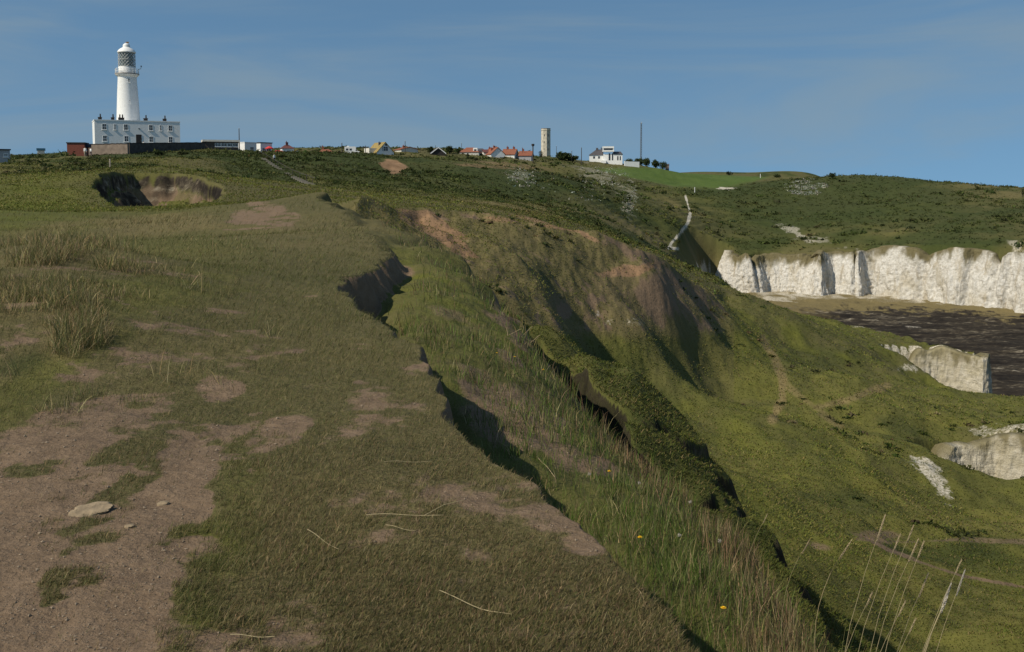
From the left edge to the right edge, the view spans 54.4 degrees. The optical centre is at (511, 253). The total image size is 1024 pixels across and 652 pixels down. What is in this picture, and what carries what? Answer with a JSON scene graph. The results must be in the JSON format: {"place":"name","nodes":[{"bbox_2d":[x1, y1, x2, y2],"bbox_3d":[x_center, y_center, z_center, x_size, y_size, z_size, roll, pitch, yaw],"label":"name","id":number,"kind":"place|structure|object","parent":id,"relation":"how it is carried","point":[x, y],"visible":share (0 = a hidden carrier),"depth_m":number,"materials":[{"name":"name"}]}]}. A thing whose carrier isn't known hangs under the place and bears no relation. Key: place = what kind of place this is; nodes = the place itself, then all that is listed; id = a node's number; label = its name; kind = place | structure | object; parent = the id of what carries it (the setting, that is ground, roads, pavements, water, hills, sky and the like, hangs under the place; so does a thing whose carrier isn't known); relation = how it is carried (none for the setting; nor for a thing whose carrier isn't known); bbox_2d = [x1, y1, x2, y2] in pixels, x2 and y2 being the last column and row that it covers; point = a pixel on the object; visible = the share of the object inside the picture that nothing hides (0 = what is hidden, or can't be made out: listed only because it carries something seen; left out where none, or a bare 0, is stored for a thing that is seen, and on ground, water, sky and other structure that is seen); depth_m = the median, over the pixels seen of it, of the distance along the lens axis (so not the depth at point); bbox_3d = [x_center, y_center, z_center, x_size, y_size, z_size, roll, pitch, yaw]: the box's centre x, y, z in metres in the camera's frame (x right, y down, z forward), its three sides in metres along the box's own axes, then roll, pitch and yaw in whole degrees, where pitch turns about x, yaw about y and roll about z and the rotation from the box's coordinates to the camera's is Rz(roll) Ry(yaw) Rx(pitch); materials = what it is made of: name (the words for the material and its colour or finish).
{"place":"outdoors","nodes":[
{"label":"outdoors","id":0,"kind":"place"},
{"bbox_2d":[0,224,287,413],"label":"straw grass","id":1,"kind":"structure","parent":0,"point":[16,287],"depth_m":10.98,"materials":[{"name":"plant"}]},
{"bbox_2d":[0,190,701,651],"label":"turf grass","id":2,"kind":"structure","parent":0,"point":[656,640],"depth_m":4.55,"materials":[{"name":"green plant"}]},
{"bbox_2d":[439,590,509,613],"bbox_3d":[-0.147,1.330,3.786,0.368,0.017,0.017,3,5,39],"label":"dry stem","id":3,"kind":"object","parent":2,"relation":"on","point":[473,605],"visible":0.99,"depth_m":3.78,"materials":[{"name":"plant"}]},
{"bbox_2d":[0,147,1023,651],"bbox_3d":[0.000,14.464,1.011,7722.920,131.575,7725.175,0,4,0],"label":"ground","id":4,"kind":"structure","parent":0,"point":[384,287],"depth_m":22.00,"materials":[{"name":"green plant"}]},
{"bbox_2d":[0,149,10,162],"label":"shed","id":5,"kind":"structure","parent":4,"relation":"on","point":[4,155],"depth_m":168.69,"materials":[{"name":"white paint"}]},
{"bbox_2d":[36,148,44,153],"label":"shed","id":6,"kind":"structure","parent":4,"relation":"on","point":[40,150],"depth_m":252.07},
{"bbox_2d":[66,142,90,155],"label":"brick hut","id":7,"kind":"object","parent":4,"relation":"on","point":[77,147],"visible":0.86,"depth_m":203.49,"materials":[{"name":"red brick"}]},
{"bbox_2d":[68,501,112,516],"bbox_3d":[-2.074,1.264,4.898,0.210,0.029,0.164,-6,11,-22],"label":"stone","id":8,"kind":"object","parent":4,"relation":"on","point":[94,508],"visible":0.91,"depth_m":4.88,"materials":[{"name":"stone"}]},
{"bbox_2d":[89,143,128,155],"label":"boundary wall","id":9,"kind":"structure","parent":4,"relation":"on","point":[113,148],"depth_m":212.16,"materials":[{"name":"stone"}]},
{"bbox_2d":[115,42,141,119],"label":"lighthouse","id":10,"kind":"object","parent":4,"relation":"on","point":[127,74],"visible":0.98,"depth_m":244.25,"materials":[{"name":"white paint"}]},
{"bbox_2d":[125,523,134,527],"bbox_3d":[-1.792,1.280,4.663,0.046,0.022,0.035,-2,4,-24],"label":"stone","id":11,"kind":"object","parent":4,"relation":"on","point":[131,525],"visible":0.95,"depth_m":4.65,"materials":[{"name":"stone"}]},
{"bbox_2d":[92,114,179,143],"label":"keepers house","id":12,"kind":"structure","parent":4,"relation":"on","point":[119,130],"depth_m":236.40,"materials":[{"name":"white paint"}]},
{"bbox_2d":[123,124,128,130],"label":"window","id":13,"kind":"structure","parent":12,"relation":"in","point":[125,125],"depth_m":235.25,"materials":[{"name":"white paint"}]},
{"bbox_2d":[136,134,141,142],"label":"door","id":14,"kind":"structure","parent":12,"relation":"in","point":[138,137],"depth_m":236.63,"materials":[{"name":"black wood"}]},
{"bbox_2d":[154,150,163,154],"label":"bush","id":15,"kind":"object","parent":4,"relation":"on","point":[158,152],"visible":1,"depth_m":209.84,"materials":[{"name":"green plant"}]},
{"bbox_2d":[157,501,168,505],"bbox_3d":[-1.755,1.260,5.011,0.060,0.027,0.040,-5,10,-10],"label":"stone","id":16,"kind":"object","parent":4,"relation":"on","point":[161,503],"visible":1,"depth_m":5.00,"materials":[{"name":"stone"}]},
{"bbox_2d":[129,142,204,153],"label":"boundary wall","id":17,"kind":"structure","parent":4,"relation":"on","point":[142,147],"depth_m":224.51,"materials":[{"name":"stone"}]},
{"bbox_2d":[177,150,188,154],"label":"bush","id":18,"kind":"object","parent":4,"relation":"on","point":[180,152],"visible":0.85,"depth_m":209.36,"materials":[{"name":"green plant"}]},
{"bbox_2d":[201,139,239,149],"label":"beach cafe","id":19,"kind":"structure","parent":4,"relation":"on","point":[223,144],"depth_m":246.44,"materials":[{"name":"glass"}]},
{"bbox_2d":[238,142,256,150],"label":"kiosk block","id":20,"kind":"structure","parent":4,"relation":"on","point":[248,145],"depth_m":261.45,"materials":[{"name":"white paint"}]},
{"bbox_2d":[230,634,274,637],"bbox_3d":[-0.910,1.340,3.491,0.160,0.010,0.003,0,4,5],"label":"dry stem","id":21,"kind":"object","parent":4,"relation":"on","point":[251,636],"visible":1,"depth_m":3.49,"materials":[{"name":"plant"}]},
{"bbox_2d":[256,142,271,151],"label":"kiosk block","id":22,"kind":"structure","parent":4,"relation":"on","point":[262,146],"depth_m":271.78,"materials":[{"name":"white paint"}]},
{"bbox_2d":[279,141,294,151],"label":"pavilion","id":23,"kind":"structure","parent":4,"relation":"on","point":[287,147],"depth_m":282.01,"materials":[{"name":"white paint"}]},
{"bbox_2d":[260,152,314,184],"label":"hillside steps","id":24,"kind":"structure","parent":4,"relation":"on","point":[301,180],"depth_m":148.90,"materials":[{"name":"grey concrete"}]},
{"bbox_2d":[344,146,359,152],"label":"motorhome","id":25,"kind":"object","parent":4,"relation":"on","point":[351,149],"visible":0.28,"depth_m":316.40,"materials":[{"name":"white paint"}]},
{"bbox_2d":[364,141,394,154],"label":"gabled house","id":26,"kind":"structure","parent":4,"relation":"on","point":[379,147],"depth_m":322.34,"materials":[{"name":"white paint"}]},
{"bbox_2d":[0,334,761,651],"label":"pebbles","id":27,"kind":"object","parent":4,"relation":"on","point":[98,567],"visible":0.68,"depth_m":4.42,"materials":[{"name":"beige stone"}]},
{"bbox_2d":[394,145,418,152],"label":"bungalow","id":28,"kind":"object","parent":4,"relation":"on","point":[408,149],"visible":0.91,"depth_m":332.03,"materials":[{"name":"orange tile"}]},
{"bbox_2d":[366,500,462,515],"bbox_3d":[-0.459,1.232,4.772,0.472,0.044,0.101,-1,4,-11],"label":"dry stem","id":29,"kind":"object","parent":4,"relation":"on","point":[417,515],"visible":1,"depth_m":4.76,"materials":[{"name":"plant"}]},
{"bbox_2d":[430,147,445,155],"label":"chalet","id":30,"kind":"object","parent":4,"relation":"on","point":[438,151],"visible":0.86,"depth_m":327.58,"materials":[{"name":"wood"}]},
{"bbox_2d":[446,146,452,153],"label":"bush","id":31,"kind":"object","parent":4,"relation":"on","point":[450,148],"visible":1,"depth_m":333.30,"materials":[{"name":"green plant"}]},
{"bbox_2d":[460,147,481,155],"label":"dormer house","id":32,"kind":"structure","parent":4,"relation":"on","point":[472,150],"depth_m":343.66,"materials":[{"name":"orange tile"}]},
{"bbox_2d":[482,146,490,154],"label":"row house","id":33,"kind":"structure","parent":4,"relation":"on","point":[485,151],"depth_m":355.68,"materials":[{"name":"tile"}]},
{"bbox_2d":[486,146,505,157],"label":"row house","id":34,"kind":"structure","parent":4,"relation":"on","point":[494,151],"depth_m":350.56,"materials":[{"name":"white paint"}]},
{"bbox_2d":[503,146,517,157],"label":"row house","id":35,"kind":"structure","parent":4,"relation":"on","point":[511,153],"depth_m":357.76,"materials":[{"name":"orange tile"}]},
{"bbox_2d":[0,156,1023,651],"bbox_3d":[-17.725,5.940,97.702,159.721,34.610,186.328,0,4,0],"label":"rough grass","id":36,"kind":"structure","parent":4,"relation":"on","point":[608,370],"depth_m":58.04,"materials":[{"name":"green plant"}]},
{"bbox_2d":[1,145,1023,300],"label":"hillside scrub","id":37,"kind":"object","parent":4,"relation":"on","point":[248,155],"visible":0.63,"depth_m":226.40,"materials":[{"name":"green plant"}]},
{"bbox_2d":[518,148,533,160],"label":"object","id":38,"kind":"structure","parent":4,"relation":"on","point":[523,155],"depth_m":356.79,"materials":[{"name":"orange tile"}]},
{"bbox_2d":[541,128,550,156],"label":"chalk tower","id":39,"kind":"structure","parent":4,"relation":"on","point":[545,140],"depth_m":614.00,"materials":[{"name":"stone"}]},
{"bbox_2d":[555,151,571,160],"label":"bush","id":40,"kind":"object","parent":4,"relation":"on","point":[560,155],"visible":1,"depth_m":402.14,"materials":[{"name":"green plant"}]},
{"bbox_2d":[568,155,578,160],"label":"bush","id":41,"kind":"object","parent":4,"relation":"on","point":[575,157],"visible":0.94,"depth_m":404.79,"materials":[{"name":"green plant"}]},
{"bbox_2d":[589,146,622,164],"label":"coastguard house","id":42,"kind":"structure","parent":4,"relation":"on","point":[597,155],"depth_m":412.82,"materials":[{"name":"white paint"}]},
{"bbox_2d":[624,161,638,166],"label":"garden wall","id":43,"kind":"structure","parent":4,"relation":"on","point":[632,163],"depth_m":410.27,"materials":[{"name":"white paint"}]},
{"bbox_2d":[635,157,643,164],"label":"hedge shrub","id":44,"kind":"object","parent":4,"relation":"on","point":[640,160],"visible":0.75,"depth_m":434.68,"materials":[{"name":"green plant"}]},
{"bbox_2d":[640,123,641,164],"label":"radio mast","id":45,"kind":"object","parent":4,"relation":"on","point":[640,140],"visible":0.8,"depth_m":463.70,"materials":[{"name":"grey metal"}]},
{"bbox_2d":[642,158,649,165],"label":"hedge shrub","id":46,"kind":"object","parent":4,"relation":"on","point":[645,161],"visible":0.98,"depth_m":433.68,"materials":[{"name":"green plant"}]},
{"bbox_2d":[651,159,658,167],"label":"hedge shrub","id":47,"kind":"object","parent":4,"relation":"on","point":[655,163],"visible":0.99,"depth_m":433.23,"materials":[{"name":"green plant"}]},
{"bbox_2d":[658,161,666,168],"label":"hedge shrub","id":48,"kind":"object","parent":4,"relation":"on","point":[662,165],"visible":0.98,"depth_m":432.97,"materials":[{"name":"green plant"}]},
{"bbox_2d":[502,164,827,211],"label":"white blossom","id":49,"kind":"object","parent":4,"relation":"on","point":[807,187],"visible":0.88,"depth_m":347.12,"materials":[{"name":"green plant"}]},
{"bbox_2d":[565,410,844,651],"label":"dead grass","id":50,"kind":"structure","parent":4,"relation":"on","point":[760,635],"depth_m":6.53,"materials":[{"name":"green plant"}]},
{"bbox_2d":[435,211,1023,540],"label":"bramble thicket","id":51,"kind":"object","parent":4,"relation":"on","point":[859,431],"visible":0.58,"depth_m":76.00,"materials":[{"name":"green plant"}]},
{"bbox_2d":[739,513,767,651],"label":"grass stalk","id":52,"kind":"object","parent":4,"relation":"on","point":[742,585],"depth_m":5.17,"materials":[{"name":"plant"}]},
{"bbox_2d":[771,541,808,649],"bbox_3d":[1.402,1.831,5.094,0.216,0.790,0.107,3,5,33],"label":"grass stalk","id":53,"kind":"object","parent":4,"relation":"on","point":[784,598],"depth_m":5.11,"materials":[{"name":"plant"}]},
{"bbox_2d":[781,605,864,651],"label":"seeding grass","id":54,"kind":"structure","parent":4,"relation":"on","point":[814,636],"depth_m":4.89,"materials":[{"name":"green plant"}]},
{"bbox_2d":[812,540,851,642],"bbox_3d":[1.729,1.932,5.436,0.220,0.812,0.086,1,4,12],"label":"grass stalk","id":55,"kind":"object","parent":4,"relation":"on","point":[841,555],"depth_m":5.42,"materials":[{"name":"plant"}]},
{"bbox_2d":[846,591,872,650],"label":"grass stalk","id":56,"kind":"object","parent":4,"relation":"on","point":[861,614],"depth_m":3.18,"materials":[{"name":"plant"}]},
{"bbox_2d":[845,514,885,650],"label":"grass stalk","id":57,"kind":"object","parent":4,"relation":"on","point":[881,526],"depth_m":2.93,"materials":[{"name":"plant"}]},
{"bbox_2d":[858,534,900,651],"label":"grass stalk","id":58,"kind":"object","parent":4,"relation":"on","point":[878,586],"depth_m":3.04,"materials":[{"name":"plant"}]},
{"bbox_2d":[870,525,913,650],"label":"grass stalk","id":59,"kind":"object","parent":4,"relation":"on","point":[891,578],"depth_m":3.14,"materials":[{"name":"plant"}]},
{"bbox_2d":[880,600,905,651],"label":"grass stalk","id":60,"kind":"object","parent":4,"relation":"on","point":[895,620],"depth_m":3.04,"materials":[{"name":"plant"}]},
{"bbox_2d":[876,538,918,650],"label":"grass stalk","id":61,"kind":"object","parent":4,"relation":"on","point":[898,582],"depth_m":3.24,"materials":[{"name":"plant"}]},
{"bbox_2d":[885,541,924,651],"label":"grass stalk","id":62,"kind":"object","parent":4,"relation":"on","point":[905,587],"depth_m":2.90,"materials":[{"name":"plant"}]},
{"bbox_2d":[899,618,915,651],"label":"grass stalk","id":63,"kind":"object","parent":4,"relation":"on","point":[910,630],"depth_m":3.02,"materials":[{"name":"plant"}]},
{"bbox_2d":[897,572,928,651],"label":"grass stalk","id":64,"kind":"object","parent":4,"relation":"on","point":[915,602],"depth_m":3.12,"materials":[{"name":"plant"}]},
{"bbox_2d":[924,595,947,651],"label":"grass stalk","id":65,"kind":"object","parent":4,"relation":"on","point":[944,604],"depth_m":2.88,"materials":[{"name":"plant"}]},
{"bbox_2d":[925,582,951,651],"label":"grass stalk","id":66,"kind":"object","parent":4,"relation":"on","point":[948,591],"depth_m":3.21,"materials":[{"name":"plant"}]},
{"bbox_2d":[922,559,961,651],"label":"grass stalk","id":67,"kind":"object","parent":4,"relation":"on","point":[944,596],"depth_m":3.20,"materials":[{"name":"plant"}]},
{"bbox_2d":[936,569,965,651],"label":"grass stalk","id":68,"kind":"object","parent":4,"relation":"on","point":[953,600],"depth_m":2.97,"materials":[{"name":"plant"}]},
{"bbox_2d":[0,0,1023,186],"label":"sky","id":69,"kind":"structure","parent":0,"point":[933,90],"materials":[{"name":"blue"}]},
{"bbox_2d":[371,215,834,651],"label":"rank grass","id":70,"kind":"structure","parent":0,"point":[693,572],"depth_m":8.04,"materials":[{"name":"green plant"}]},
{"bbox_2d":[715,245,1023,312],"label":"chalk cliff","id":71,"kind":"structure","parent":0,"point":[985,278],"depth_m":258.06,"materials":[{"name":"white stone"}]},
{"bbox_2d":[909,345,992,393],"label":"chalk cliff","id":72,"kind":"structure","parent":0,"point":[954,368],"depth_m":129.76,"materials":[{"name":"white stone"}]},
{"bbox_2d":[931,432,1023,479],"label":"chalk cliff","id":73,"kind":"structure","parent":0,"point":[999,455],"depth_m":73.76,"materials":[{"name":"white stone"}]}
]}

